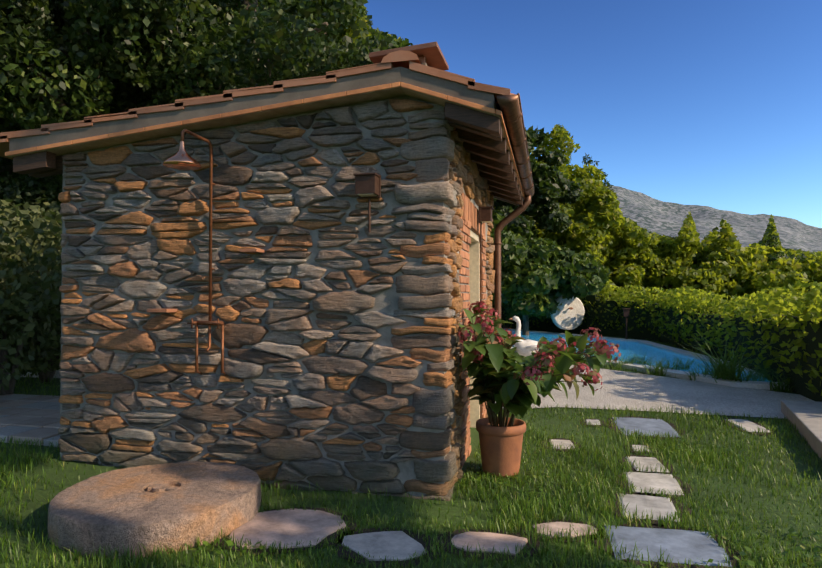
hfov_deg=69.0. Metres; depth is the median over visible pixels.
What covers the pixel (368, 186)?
wall lamp
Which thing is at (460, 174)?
hut stones
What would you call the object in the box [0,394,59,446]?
paving tiles
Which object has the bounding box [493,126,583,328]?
garden tree
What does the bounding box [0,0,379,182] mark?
forest tree
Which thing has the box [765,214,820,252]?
garden tree
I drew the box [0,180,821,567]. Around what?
ground
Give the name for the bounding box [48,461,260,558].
millstone shower base
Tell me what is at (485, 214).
wall lamp
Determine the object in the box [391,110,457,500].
hut corner stones
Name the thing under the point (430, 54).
hut chimney
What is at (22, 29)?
forest tree
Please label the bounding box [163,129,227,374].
copper shower
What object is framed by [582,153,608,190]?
garden tree
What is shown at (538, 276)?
garden tree
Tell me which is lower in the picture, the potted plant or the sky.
the potted plant
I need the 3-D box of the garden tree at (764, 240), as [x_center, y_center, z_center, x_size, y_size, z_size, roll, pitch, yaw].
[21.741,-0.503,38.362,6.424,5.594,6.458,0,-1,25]
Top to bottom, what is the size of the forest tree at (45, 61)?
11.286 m
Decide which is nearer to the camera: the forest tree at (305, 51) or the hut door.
the hut door
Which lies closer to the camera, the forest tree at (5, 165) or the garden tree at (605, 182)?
the forest tree at (5, 165)
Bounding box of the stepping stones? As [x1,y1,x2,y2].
[228,417,769,567]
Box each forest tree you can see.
[0,0,78,108]
[0,0,271,236]
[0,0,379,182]
[0,5,156,216]
[0,94,63,204]
[54,0,412,114]
[225,2,399,74]
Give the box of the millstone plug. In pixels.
[147,483,181,492]
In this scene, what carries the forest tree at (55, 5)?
on the ground at (434, 510)
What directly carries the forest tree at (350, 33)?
on the ground at (434, 510)
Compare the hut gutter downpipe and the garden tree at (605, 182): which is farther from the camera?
the garden tree at (605, 182)
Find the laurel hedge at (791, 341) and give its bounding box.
[492,280,821,401]
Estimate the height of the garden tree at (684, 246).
4.668 m
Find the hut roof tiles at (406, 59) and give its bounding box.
[0,50,513,159]
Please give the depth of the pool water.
13.06 m
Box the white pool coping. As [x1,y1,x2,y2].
[502,328,788,390]
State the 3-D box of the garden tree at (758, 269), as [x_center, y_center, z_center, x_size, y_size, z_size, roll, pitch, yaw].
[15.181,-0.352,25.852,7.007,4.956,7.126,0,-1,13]
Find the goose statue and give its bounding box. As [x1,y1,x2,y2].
[509,316,538,355]
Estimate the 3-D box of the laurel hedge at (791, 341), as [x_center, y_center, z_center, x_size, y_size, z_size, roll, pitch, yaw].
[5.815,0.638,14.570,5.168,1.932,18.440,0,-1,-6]
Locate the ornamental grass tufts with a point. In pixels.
(728, 371)
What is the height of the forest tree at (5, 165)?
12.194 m
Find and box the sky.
[364,0,821,227]
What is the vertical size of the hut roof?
0.530 m
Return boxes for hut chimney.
[369,42,448,70]
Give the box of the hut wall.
[60,95,488,495]
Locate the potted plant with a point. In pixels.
(522, 382)
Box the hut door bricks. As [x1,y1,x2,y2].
[459,192,486,468]
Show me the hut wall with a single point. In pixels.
(386, 301)
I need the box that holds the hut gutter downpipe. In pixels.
[491,93,534,406]
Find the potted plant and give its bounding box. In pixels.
[457,300,620,477]
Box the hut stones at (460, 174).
[446,127,494,482]
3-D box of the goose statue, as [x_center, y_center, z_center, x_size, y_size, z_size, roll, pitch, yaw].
[2.062,1.037,10.560,0.657,0.954,0.442,0,-1,13]
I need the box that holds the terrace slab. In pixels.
[781,400,821,459]
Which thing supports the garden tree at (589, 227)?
on the ground at (434, 510)
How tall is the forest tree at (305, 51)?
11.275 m
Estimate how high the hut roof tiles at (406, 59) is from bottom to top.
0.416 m
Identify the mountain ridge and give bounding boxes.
[606,185,821,251]
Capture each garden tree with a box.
[490,212,612,334]
[492,179,642,290]
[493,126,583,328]
[531,124,619,213]
[562,208,681,296]
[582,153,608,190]
[603,172,616,199]
[617,222,753,303]
[652,212,707,291]
[675,218,821,311]
[743,223,821,304]
[751,232,801,251]
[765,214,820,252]
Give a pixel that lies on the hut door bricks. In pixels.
(470, 217)
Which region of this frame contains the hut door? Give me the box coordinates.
[469,228,481,427]
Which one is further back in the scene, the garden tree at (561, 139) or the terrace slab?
the garden tree at (561, 139)
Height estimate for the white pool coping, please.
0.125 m
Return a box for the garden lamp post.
[622,308,629,338]
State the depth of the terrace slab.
5.78 m
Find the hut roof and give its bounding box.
[5,67,524,205]
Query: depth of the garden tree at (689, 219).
28.46 m
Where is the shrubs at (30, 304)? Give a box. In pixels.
[0,180,61,394]
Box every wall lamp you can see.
[353,172,380,231]
[479,206,493,247]
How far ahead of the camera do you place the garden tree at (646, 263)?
24.25 m
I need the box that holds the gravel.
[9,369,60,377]
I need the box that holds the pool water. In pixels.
[507,330,770,381]
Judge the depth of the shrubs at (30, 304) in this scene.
6.83 m
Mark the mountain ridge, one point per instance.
(649, 214)
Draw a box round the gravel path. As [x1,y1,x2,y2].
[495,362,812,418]
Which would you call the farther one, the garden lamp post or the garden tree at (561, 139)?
the garden tree at (561, 139)
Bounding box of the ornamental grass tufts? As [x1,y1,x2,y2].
[525,331,794,392]

